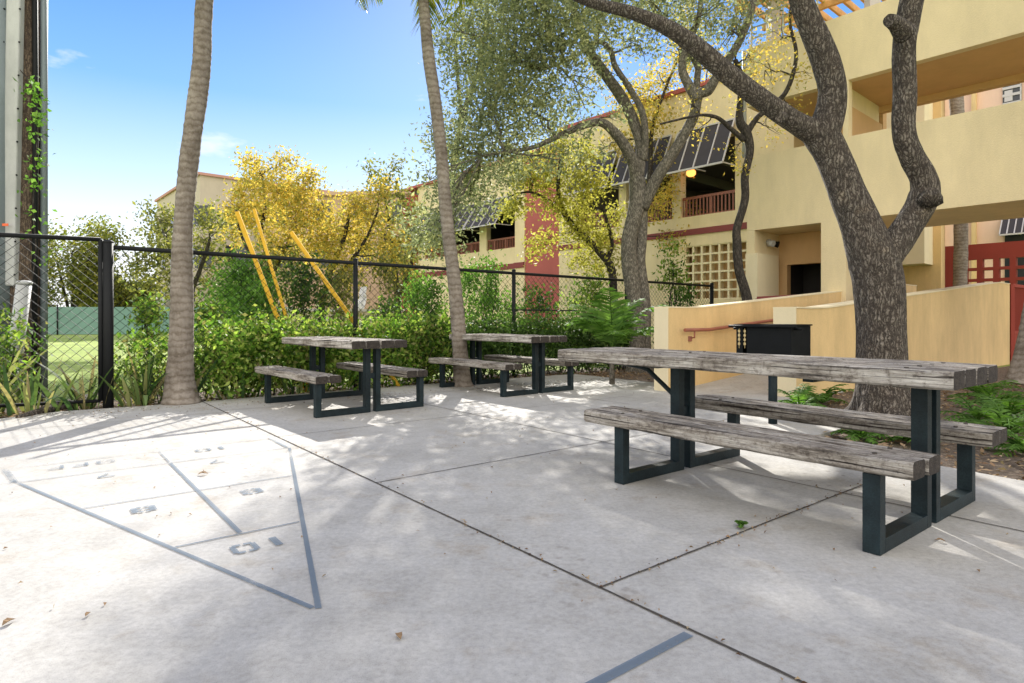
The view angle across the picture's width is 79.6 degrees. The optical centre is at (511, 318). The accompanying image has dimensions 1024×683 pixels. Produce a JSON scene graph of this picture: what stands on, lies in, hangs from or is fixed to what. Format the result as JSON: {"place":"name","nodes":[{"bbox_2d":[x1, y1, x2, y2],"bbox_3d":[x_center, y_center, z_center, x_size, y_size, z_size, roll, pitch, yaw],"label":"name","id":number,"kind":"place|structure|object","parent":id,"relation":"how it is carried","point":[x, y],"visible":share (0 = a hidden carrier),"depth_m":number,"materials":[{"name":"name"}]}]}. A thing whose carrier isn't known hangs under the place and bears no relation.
{"place":"outdoors","nodes":[
{"label":"outdoors","id":0,"kind":"place"},
{"bbox_2d":[154,172,333,306],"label":"apartment building","id":1,"kind":"structure","parent":0,"point":[211,186],"depth_m":53.13,"materials":[{"name":"beige paint"}]},
{"bbox_2d":[195,190,410,311],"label":"apartment building","id":2,"kind":"structure","parent":0,"point":[373,293],"depth_m":45.86,"materials":[{"name":"paint"}]},
{"bbox_2d":[195,247,213,267],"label":"window","id":3,"kind":"structure","parent":2,"relation":"in","point":[209,260],"depth_m":47.00,"materials":[{"name":"grey glass"}]},
{"bbox_2d":[195,205,213,225],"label":"window","id":4,"kind":"structure","parent":2,"relation":"in","point":[200,206],"depth_m":47.02,"materials":[{"name":"grey glass"}]},
{"bbox_2d":[233,247,251,267],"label":"window","id":5,"kind":"structure","parent":2,"relation":"in","point":[243,248],"depth_m":46.66,"materials":[{"name":"grey glass"}]},
{"bbox_2d":[312,203,330,223],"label":"window","id":6,"kind":"structure","parent":2,"relation":"in","point":[328,210],"depth_m":45.99,"materials":[{"name":"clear glass"}]},
{"bbox_2d":[351,247,370,266],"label":"window","id":7,"kind":"structure","parent":2,"relation":"in","point":[355,247],"depth_m":45.67,"materials":[{"name":"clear glass"}]},
{"bbox_2d":[0,366,653,417],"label":"mulch bed","id":8,"kind":"object","parent":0,"point":[640,378],"visible":0.09,"depth_m":11.82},
{"bbox_2d":[10,280,32,391],"bbox_3d":[-6.484,0.248,8.050,0.360,1.517,0.172,0,0,0],"label":"cable guard","id":9,"kind":"object","parent":8,"relation":"on","point":[19,286],"visible":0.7,"depth_m":7.99,"materials":[{"name":"grey plastic"}]},
{"bbox_2d":[0,302,47,410],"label":"bush","id":10,"kind":"object","parent":8,"relation":"on","point":[13,348],"visible":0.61,"depth_m":7.62,"materials":[{"name":"green plant"}]},
{"bbox_2d":[0,335,51,412],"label":"snake plant","id":11,"kind":"object","parent":8,"relation":"on","point":[14,389],"visible":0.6,"depth_m":7.43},
{"bbox_2d":[0,351,96,417],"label":"snake plant","id":12,"kind":"object","parent":8,"relation":"on","point":[29,393],"visible":0.81,"depth_m":7.11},
{"bbox_2d":[30,355,131,410],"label":"snake plant","id":13,"kind":"object","parent":8,"relation":"on","point":[83,405],"visible":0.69,"depth_m":7.59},
{"bbox_2d":[86,345,199,406],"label":"snake plant","id":14,"kind":"object","parent":8,"relation":"on","point":[138,394],"visible":0.73,"depth_m":7.90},
{"bbox_2d":[144,354,219,402],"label":"snake plant","id":15,"kind":"object","parent":8,"relation":"on","point":[200,386],"visible":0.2,"depth_m":8.34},
{"bbox_2d":[114,300,253,406],"bbox_3d":[-4.660,0.430,8.630,1.958,1.455,1.450,0,0,-32],"label":"hedge","id":16,"kind":"object","parent":8,"relation":"on","point":[159,356],"visible":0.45,"depth_m":8.43,"materials":[{"name":"green plant"}]},
{"bbox_2d":[159,0,213,404],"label":"palm tree","id":17,"kind":"object","parent":8,"relation":"on","point":[180,387],"visible":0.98,"depth_m":7.94,"materials":[{"name":"brown plant"}]},
{"bbox_2d":[204,358,275,401],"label":"snake plant","id":18,"kind":"object","parent":8,"relation":"on","point":[218,392],"visible":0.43,"depth_m":8.54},
{"bbox_2d":[235,211,306,391],"bbox_3d":[-3.749,-0.253,9.577,1.086,2.829,0.067,0,0,-9],"label":"guy wire cover","id":19,"kind":"object","parent":8,"relation":"on","point":[250,247],"visible":0.59,"depth_m":9.52,"materials":[{"name":"yellow plastic"}]},
{"bbox_2d":[252,209,307,390],"bbox_3d":[-3.595,-0.276,9.576,0.855,2.866,0.049,0,0,-11],"label":"guy wire cover","id":20,"kind":"object","parent":8,"relation":"on","point":[269,260],"visible":0.59,"depth_m":9.53,"materials":[{"name":"yellow plastic"}]},
{"bbox_2d":[274,364,335,394],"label":"snake plant","id":21,"kind":"object","parent":8,"relation":"on","point":[298,390],"visible":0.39,"depth_m":9.05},
{"bbox_2d":[194,296,473,400],"bbox_3d":[-2.719,0.392,9.938,4.696,1.529,1.691,0,0,-38],"label":"hedge","id":22,"kind":"object","parent":8,"relation":"on","point":[413,350],"visible":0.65,"depth_m":9.33,"materials":[{"name":"green plant"}]},
{"bbox_2d":[289,231,399,385],"bbox_3d":[-2.693,-0.126,9.985,1.803,2.591,0.067,0,0,-6],"label":"guy wire cover","id":23,"kind":"object","parent":8,"relation":"on","point":[315,267],"visible":0.66,"depth_m":9.93,"materials":[{"name":"yellow plastic"}]},
{"bbox_2d":[355,0,477,386],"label":"palm tree","id":24,"kind":"object","parent":8,"relation":"in","point":[461,376],"visible":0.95,"depth_m":10.00,"materials":[{"name":"brown plant"}]},
{"bbox_2d":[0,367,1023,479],"bbox_3d":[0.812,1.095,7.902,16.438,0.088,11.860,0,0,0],"label":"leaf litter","id":25,"kind":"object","parent":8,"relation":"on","point":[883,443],"visible":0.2,"depth_m":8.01,"materials":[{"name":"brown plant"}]},
{"bbox_2d":[424,301,653,381],"bbox_3d":[0.650,0.390,12.605,5.805,1.533,1.811,0,0,-38],"label":"hedge","id":26,"kind":"object","parent":8,"relation":"on","point":[572,333],"visible":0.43,"depth_m":12.01,"materials":[{"name":"green plant"}]},
{"bbox_2d":[389,0,787,372],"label":"oak tree","id":27,"kind":"object","parent":8,"relation":"on","point":[634,242],"visible":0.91,"depth_m":12.51,"materials":[{"name":"green plant"}]},
{"bbox_2d":[660,0,824,300],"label":"slim tree","id":28,"kind":"object","parent":8,"relation":"on","point":[744,134],"visible":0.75,"depth_m":12.81,"materials":[{"name":"yellow plant"}]},
{"bbox_2d":[742,0,1023,301],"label":"walkway building","id":29,"kind":"structure","parent":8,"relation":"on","point":[965,48],"depth_m":12.71,"materials":[{"name":"yellow paint"}]},
{"bbox_2d":[766,239,779,247],"bbox_3d":[6.310,-1.832,14.870,0.412,0.214,0.229,0,0,-41],"label":"wall lamp","id":30,"kind":"object","parent":29,"relation":"attached to","point":[770,242],"visible":1,"depth_m":14.81,"materials":[{"name":"grey plastic"}]},
{"bbox_2d":[750,0,818,44],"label":"roof railing","id":31,"kind":"object","parent":29,"relation":"on","point":[767,12],"visible":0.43,"depth_m":14.39,"materials":[{"name":"grey"}]},
{"bbox_2d":[791,263,820,294],"bbox_3d":[7.623,-0.470,15.323,1.525,3.240,1.533,0,0,0],"label":"dark doorway","id":32,"kind":"structure","parent":29,"relation":"in","point":[805,278],"depth_m":15.83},
{"bbox_2d":[735,0,885,40],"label":"roof pergola","id":33,"kind":"object","parent":29,"relation":"on","point":[831,5],"visible":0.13,"depth_m":14.80,"materials":[{"name":"wood"}]},
{"bbox_2d":[263,308,402,333],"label":"wall","id":34,"kind":"structure","parent":0,"point":[362,311],"depth_m":29.08,"materials":[{"name":"beige paint"}]},
{"bbox_2d":[48,0,881,306],"label":"sky","id":35,"kind":"structure","parent":0,"point":[336,81],"materials":[{"name":"blue"}]},
{"bbox_2d":[0,374,1023,682],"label":"patio","id":36,"kind":"structure","parent":0,"point":[452,600],"depth_m":2.86,"materials":[{"name":"concrete"}]},
{"bbox_2d":[15,392,97,417],"bbox_3d":[-5.562,1.064,7.701,0.214,0.135,1.762,0,0,-10],"label":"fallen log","id":37,"kind":"object","parent":36,"relation":"on","point":[51,408],"visible":0.42,"depth_m":7.17,"materials":[{"name":"wood"}]},
{"bbox_2d":[3,438,321,608],"bbox_3d":[-2.495,1.094,3.178,3.512,0.004,3.530,0,0,-38],"label":"court marking","id":38,"kind":"object","parent":36,"relation":"on","point":[313,580],"visible":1,"depth_m":3.21,"materials":[{"name":"grey paint"}]},
{"bbox_2d":[255,336,427,417],"bbox_3d":[-2.226,0.671,7.934,1.464,0.853,2.153,0,0,-41],"label":"picnic table","id":39,"kind":"object","parent":36,"relation":"on","point":[367,369],"visible":1,"depth_m":7.46,"materials":[{"name":"grey wood"}]},
{"bbox_2d":[202,401,802,681],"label":"patio joint","id":40,"kind":"object","parent":36,"relation":"on","point":[744,654],"visible":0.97,"depth_m":2.54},
{"bbox_2d":[428,333,578,396],"bbox_3d":[-0.139,0.671,9.736,1.464,0.853,2.152,0,0,-40],"label":"picnic table","id":41,"kind":"object","parent":36,"relation":"on","point":[505,366],"visible":0.96,"depth_m":9.31,"materials":[{"name":"grey wood"}]},
{"bbox_2d":[1,378,1007,682],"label":"patio debris","id":42,"kind":"object","parent":36,"relation":"on","point":[491,492],"visible":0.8,"depth_m":3.40,"materials":[{"name":"brown plant"}]},
{"bbox_2d":[380,419,726,481],"bbox_3d":[0.733,1.096,5.421,4.201,0.001,0.011,0,0,-38],"label":"patio joint","id":43,"kind":"object","parent":36,"relation":"on","point":[504,459],"visible":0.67,"depth_m":4.76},
{"bbox_2d":[564,287,668,383],"bbox_3d":[1.764,0.321,10.367,1.767,1.658,1.578,0,0,0],"label":"young palm","id":44,"kind":"object","parent":36,"relation":"on","point":[603,326],"visible":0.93,"depth_m":10.23,"materials":[{"name":"green plant"}]},
{"bbox_2d":[585,632,692,682],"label":"court line","id":45,"kind":"object","parent":36,"relation":"on","point":[626,666],"visible":1,"depth_m":1.98,"materials":[{"name":"grey paint"}]},
{"bbox_2d":[347,387,1021,530],"bbox_3d":[-0.027,1.096,6.542,0.012,0.001,10.002,0,0,-38],"label":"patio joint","id":46,"kind":"object","parent":36,"relation":"on","point":[733,469],"visible":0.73,"depth_m":4.31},
{"bbox_2d":[600,485,861,586],"bbox_3d":[1.438,1.096,3.364,2.750,0.001,0.012,0,0,-38],"label":"patio joint","id":47,"kind":"object","parent":36,"relation":"on","point":[718,540],"visible":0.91,"depth_m":2.98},
{"bbox_2d":[695,374,767,394],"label":"ramp","id":48,"kind":"structure","parent":36,"relation":"on","point":[748,384],"depth_m":9.67,"materials":[{"name":"concrete"}]},
{"bbox_2d":[734,520,747,527],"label":"weed","id":49,"kind":"object","parent":36,"relation":"on","point":[741,523],"visible":1,"depth_m":3.22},
{"bbox_2d":[728,324,811,423],"bbox_3d":[2.732,0.577,6.436,0.443,1.046,0.760,0,0,-38],"label":"barbecue grill","id":50,"kind":"object","parent":36,"relation":"on","point":[785,339],"visible":0.87,"depth_m":6.30,"materials":[{"name":"black metal"}]},
{"bbox_2d":[558,347,1006,555],"bbox_3d":[1.510,0.671,4.216,1.463,0.855,2.780,0,0,-38],"label":"picnic table","id":51,"kind":"object","parent":36,"relation":"on","point":[925,428],"visible":1,"depth_m":3.54,"materials":[{"name":"grey wood"}]},
{"bbox_2d":[45,334,1009,400],"bbox_3d":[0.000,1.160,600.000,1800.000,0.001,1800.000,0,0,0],"label":"ground","id":52,"kind":"structure","parent":0,"point":[76,348],"depth_m":17.16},
{"bbox_2d":[0,0,9,392],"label":"steel pole","id":53,"kind":"object","parent":52,"relation":"on","point":[5,295],"visible":0.17,"depth_m":8.30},
{"bbox_2d":[2,0,47,402],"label":"utility pole","id":54,"kind":"object","parent":52,"relation":"on","point":[26,49],"visible":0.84,"depth_m":8.45,"materials":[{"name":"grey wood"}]},
{"bbox_2d":[9,70,62,359],"bbox_3d":[-6.450,-1.408,8.257,0.689,3.926,0.429,0,0,0],"label":"vine","id":55,"kind":"object","parent":54,"relation":"attached to","point":[36,114],"visible":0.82,"depth_m":8.25,"materials":[{"name":"green plant"}]},
{"bbox_2d":[48,240,78,306],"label":"tree","id":56,"kind":"object","parent":52,"relation":"on","point":[51,299],"visible":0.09,"depth_m":50.03,"materials":[{"name":"green plant"}]},
{"bbox_2d":[48,211,138,306],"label":"tree","id":57,"kind":"object","parent":52,"relation":"on","point":[106,234],"visible":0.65,"depth_m":51.51,"materials":[{"name":"green plant"}]},
{"bbox_2d":[63,269,141,306],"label":"tree","id":58,"kind":"object","parent":52,"relation":"on","point":[126,294],"visible":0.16,"depth_m":54.34,"materials":[{"name":"green plant"}]},
{"bbox_2d":[123,289,169,382],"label":"bush","id":59,"kind":"object","parent":52,"relation":"on","point":[147,312],"visible":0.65,"depth_m":10.87,"materials":[{"name":"green plant"}]},
{"bbox_2d":[126,276,166,306],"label":"tree","id":60,"kind":"object","parent":52,"relation":"on","point":[139,295],"visible":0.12,"depth_m":57.62,"materials":[{"name":"green plant"}]},
{"bbox_2d":[48,305,292,334],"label":"windscreen fence","id":61,"kind":"object","parent":52,"relation":"on","point":[76,320],"visible":0.16,"depth_m":44.85,"materials":[{"name":"fabric"}]},
{"bbox_2d":[114,194,243,306],"bbox_3d":[-11.536,-1.660,21.055,4.024,5.450,3.700,0,0,0],"label":"tree","id":62,"kind":"object","parent":52,"relation":"on","point":[167,235],"visible":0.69,"depth_m":20.93,"materials":[{"name":"green plant"}]},
{"bbox_2d":[159,288,243,378],"bbox_3d":[-5.677,0.282,11.455,1.619,1.752,1.294,0,0,-38],"label":"bush","id":63,"kind":"object","parent":52,"relation":"on","point":[207,310],"visible":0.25,"depth_m":11.44,"materials":[{"name":"green plant"}]},
{"bbox_2d":[197,241,292,335],"bbox_3d":[-7.697,-0.720,16.861,2.612,3.157,4.058,0,0,-31],"label":"shrub","id":64,"kind":"object","parent":52,"relation":"on","point":[244,291],"visible":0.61,"depth_m":16.46,"materials":[{"name":"green plant"}]},
{"bbox_2d":[231,240,311,350],"bbox_3d":[-7.333,-0.700,18.571,2.383,3.708,2.376,0,0,0],"label":"bush","id":65,"kind":"object","parent":52,"relation":"on","point":[274,263],"visible":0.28,"depth_m":18.41,"materials":[{"name":"green plant"}]},
{"bbox_2d":[210,144,343,317],"bbox_3d":[-7.431,-2.423,19.115,5.206,6.473,3.171,0,0,31],"label":"golden tree","id":66,"kind":"object","parent":52,"relation":"on","point":[295,195],"visible":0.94,"depth_m":18.41,"materials":[{"name":"yellow plant"}]},
{"bbox_2d":[267,245,339,328],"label":"bush","id":67,"kind":"object","parent":52,"relation":"on","point":[302,287],"visible":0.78,"depth_m":16.90,"materials":[{"name":"green plant"}]},
{"bbox_2d":[310,258,371,325],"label":"bush","id":68,"kind":"object","parent":52,"relation":"on","point":[340,282],"visible":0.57,"depth_m":17.84,"materials":[{"name":"green plant"}]},
{"bbox_2d":[306,169,423,325],"bbox_3d":[-4.970,-1.945,20.216,3.866,5.621,4.246,0,0,-14],"label":"golden tree","id":69,"kind":"object","parent":52,"relation":"on","point":[361,210],"visible":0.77,"depth_m":19.62,"materials":[{"name":"yellow plant"}]},
{"bbox_2d":[363,287,408,328],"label":"bush","id":70,"kind":"object","parent":52,"relation":"on","point":[393,307],"visible":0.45,"depth_m":13.92,"materials":[{"name":"green plant"}]},
{"bbox_2d":[361,242,425,318],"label":"bush","id":71,"kind":"object","parent":52,"relation":"on","point":[389,275],"visible":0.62,"depth_m":17.91,"materials":[{"name":"green plant"}]},
{"bbox_2d":[346,149,457,335],"bbox_3d":[-3.896,-2.606,22.020,3.209,7.103,3.463,0,0,44],"label":"golden tree","id":72,"kind":"object","parent":52,"relation":"on","point":[399,194],"visible":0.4,"depth_m":21.87,"materials":[{"name":"yellow plant"}]},
{"bbox_2d":[102,240,713,407],"bbox_3d":[0.200,0.104,12.209,13.988,2.192,0.118,0,0,-41],"label":"chain link fence","id":73,"kind":"object","parent":52,"relation":"on","point":[109,247],"visible":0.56,"depth_m":9.05,"materials":[{"name":"black metal"}]},
{"bbox_2d":[0,232,102,407],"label":"chain link gate","id":74,"kind":"structure","parent":73,"relation":"attached to","point":[99,240],"depth_m":7.49,"materials":[{"name":"black metal"}]},
{"bbox_2d":[358,286,366,308],"bbox_3d":[-2.484,-0.349,10.150,0.183,0.392,0.099,0,0,0],"label":"plastic bag","id":75,"kind":"object","parent":73,"relation":"hanging from","point":[361,305],"visible":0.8,"depth_m":10.16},
{"bbox_2d":[394,264,449,342],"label":"bush","id":76,"kind":"object","parent":52,"relation":"on","point":[428,297],"visible":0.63,"depth_m":12.46,"materials":[{"name":"green plant"}]},
{"bbox_2d":[402,143,558,328],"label":"parking garage","id":77,"kind":"structure","parent":52,"relation":"on","point":[505,236],"depth_m":32.72,"materials":[{"name":"yellow paint"}]},
{"bbox_2d":[449,245,527,327],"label":"bush","id":78,"kind":"object","parent":52,"relation":"on","point":[488,293],"visible":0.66,"depth_m":14.08,"materials":[{"name":"green plant"}]},
{"bbox_2d":[432,0,566,234],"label":"tall tree","id":79,"kind":"object","parent":52,"relation":"on","point":[460,106],"visible":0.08,"depth_m":21.89,"materials":[{"name":"green plant"}]},
{"bbox_2d":[505,278,567,328],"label":"bush","id":80,"kind":"object","parent":52,"relation":"on","point":[537,297],"visible":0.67,"depth_m":15.34,"materials":[{"name":"green plant"}]},
{"bbox_2d":[489,120,628,312],"bbox_3d":[1.330,-2.124,14.986,3.813,5.290,2.816,0,0,0],"label":"tree","id":81,"kind":"object","parent":52,"relation":"on","point":[567,214],"visible":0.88,"depth_m":14.74,"materials":[{"name":"yellow plant"}]},
{"bbox_2d":[553,265,622,366],"bbox_3d":[1.865,-0.128,14.514,1.756,2.564,1.406,0,0,0],"label":"bush","id":82,"kind":"object","parent":52,"relation":"on","point":[586,293],"visible":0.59,"depth_m":14.49,"materials":[{"name":"green plant"}]},
{"bbox_2d":[576,0,729,255],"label":"golden tree","id":83,"kind":"object","parent":52,"relation":"on","point":[655,115],"visible":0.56,"depth_m":20.66,"materials":[{"name":"yellow plant"}]},
{"bbox_2d":[650,235,694,305],"bbox_3d":[4.273,-0.561,16.525,1.176,3.428,1.004,0,0,0],"label":"sapling","id":84,"kind":"object","parent":52,"relation":"on","point":[673,275],"visible":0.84,"depth_m":16.45,"materials":[{"name":"green plant"}]},
{"bbox_2d":[558,79,793,348],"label":"parking garage","id":85,"kind":"structure","parent":52,"relation":"on","point":[712,190],"depth_m":20.97,"materials":[{"name":"yellow paint"}]},
{"bbox_2d":[686,169,695,176],"bbox_3d":[6.006,-5.521,20.600,0.323,1.518,0.308,0,0,0],"label":"ceiling lamp","id":86,"kind":"object","parent":85,"relation":"hanging from","point":[690,173],"visible":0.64,"depth_m":20.49,"materials":[{"name":"yellow"}]},
{"bbox_2d":[662,276,702,306],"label":"bush","id":87,"kind":"object","parent":52,"relation":"on","point":[677,295],"visible":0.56,"depth_m":16.53,"materials":[{"name":"green plant"}]},
{"bbox_2d":[654,284,916,390],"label":"ramp wall","id":88,"kind":"structure","parent":52,"relation":"on","point":[671,323],"depth_m":10.06,"materials":[{"name":"beige paint"}]},
{"bbox_2d":[683,319,772,340],"bbox_3d":[5.229,0.021,11.566,6.702,0.657,0.146,0,0,-39],"label":"handrail","id":89,"kind":"object","parent":88,"relation":"attached to","point":[694,330],"visible":0.36,"depth_m":9.88,"materials":[{"name":"metal"}]},
{"bbox_2d":[756,294,798,298],"bbox_3d":[5.907,0.280,13.000,1.403,1.640,0.063,0,0,17],"label":"maroon rail","id":90,"kind":"object","parent":88,"relation":"attached to","point":[760,297],"visible":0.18,"depth_m":13.10,"materials":[{"name":"metal"}]},
{"bbox_2d":[773,282,1009,396],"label":"ramp wall","id":91,"kind":"structure","parent":52,"relation":"on","point":[969,323],"depth_m":12.19,"materials":[{"name":"beige paint"}]},
{"bbox_2d":[887,100,944,290],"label":"annex building","id":92,"kind":"structure","parent":52,"relation":"on","point":[923,263],"depth_m":17.57,"materials":[{"name":"beige paint"}]},
{"bbox_2d":[949,96,968,285],"bbox_3d":[12.482,-6.556,17.482,3.240,13.744,3.543,0,0,0],"label":"palm tree","id":93,"kind":"object","parent":52,"relation":"on","point":[960,252],"visible":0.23,"depth_m":17.46,"materials":[{"name":"grey plant"}]},
{"bbox_2d":[945,83,1023,284],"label":"apartment building","id":94,"kind":"structure","parent":52,"relation":"on","point":[1005,230],"depth_m":26.67,"materials":[{"name":"beige paint"}]},
{"bbox_2d":[1002,83,1021,104],"bbox_3d":[21.275,-9.669,26.120,0.118,1.075,0.636,0,0,-41],"label":"window","id":95,"kind":"structure","parent":94,"relation":"in","point":[1012,93],"depth_m":26.09,"materials":[{"name":"white glass"}]},
{"bbox_2d":[1005,234,1023,284],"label":"window","id":96,"kind":"structure","parent":94,"relation":"in","point":[1008,238],"depth_m":25.99,"materials":[{"name":"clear glass"}]},
{"bbox_2d":[945,241,1023,287],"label":"lattice wall","id":97,"kind":"structure","parent":52,"relation":"on","point":[1013,251],"depth_m":19.16,"materials":[{"name":"red paint"}]},
{"bbox_2d":[1010,284,1023,361],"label":"wall","id":98,"kind":"structure","parent":52,"relation":"on","point":[1016,298],"depth_m":15.79,"materials":[{"name":"paint"}]},
{"bbox_2d":[806,366,1023,480],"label":"mulch bed","id":99,"kind":"object","parent":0,"point":[1013,470],"depth_m":5.42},
{"bbox_2d":[573,0,943,415],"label":"oak tree","id":100,"kind":"object","parent":99,"relation":"on","point":[877,251],"visible":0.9,"depth_m":6.39,"materials":[{"name":"brown plant"}]},
{"bbox_2d":[777,383,827,407],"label":"fern","id":101,"kind":"object","parent":99,"relation":"on","point":[798,396],"visible":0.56,"depth_m":7.72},
{"bbox_2d":[786,384,853,403],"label":"fern","id":102,"kind":"object","parent":99,"relation":"on","point":[827,395],"visible":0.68,"depth_m":8.09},
{"bbox_2d":[831,428,892,443],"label":"fern","id":103,"kind":"object","parent":99,"relation":"on","point":[857,434],"visible":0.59,"depth_m":5.64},
{"bbox_2d":[876,435,940,442],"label":"fern","id":104,"kind":"object","parent":99,"relation":"on","point":[907,439],"visible":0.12,"depth_m":5.58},
{"bbox_2d":[940,394,1017,423],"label":"fern","id":105,"kind":"object","parent":99,"relation":"on","point":[974,413],"visible":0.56,"depth_m":6.63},
{"bbox_2d":[947,380,1023,397],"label":"fern","id":106,"kind":"object","parent":99,"relation":"on","point":[990,388],"visible":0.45,"depth_m":8.55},
{"bbox_2d":[949,397,1023,433],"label":"fern","id":107,"kind":"object","parent":99,"relation":"on","point":[1014,424],"visible":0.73,"depth_m":5.91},
{"bbox_2d":[952,394,1023,416],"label":"fern","id":108,"kind":"object","parent":99,"relation":"on","point":[1017,406],"visible":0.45,"depth_m":6.84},
{"bbox_2d":[956,386,1023,406],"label":"fern","id":109,"kind":"object","parent":99,"relation":"on","point":[1007,395],"visible":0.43,"depth_m":7.61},
{"bbox_2d":[985,429,1023,457],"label":"fern","id":110,"kind":"object","parent":99,"relation":"on","point":[1016,444],"visible":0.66,"depth_m":5.13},
{"bbox_2d":[1004,304,1023,384],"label":"palm tree","id":111,"kind":"object","parent":99,"relation":"on","point":[1015,371],"visible":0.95,"depth_m":9.46,"materials":[{"name":"grey plant"}]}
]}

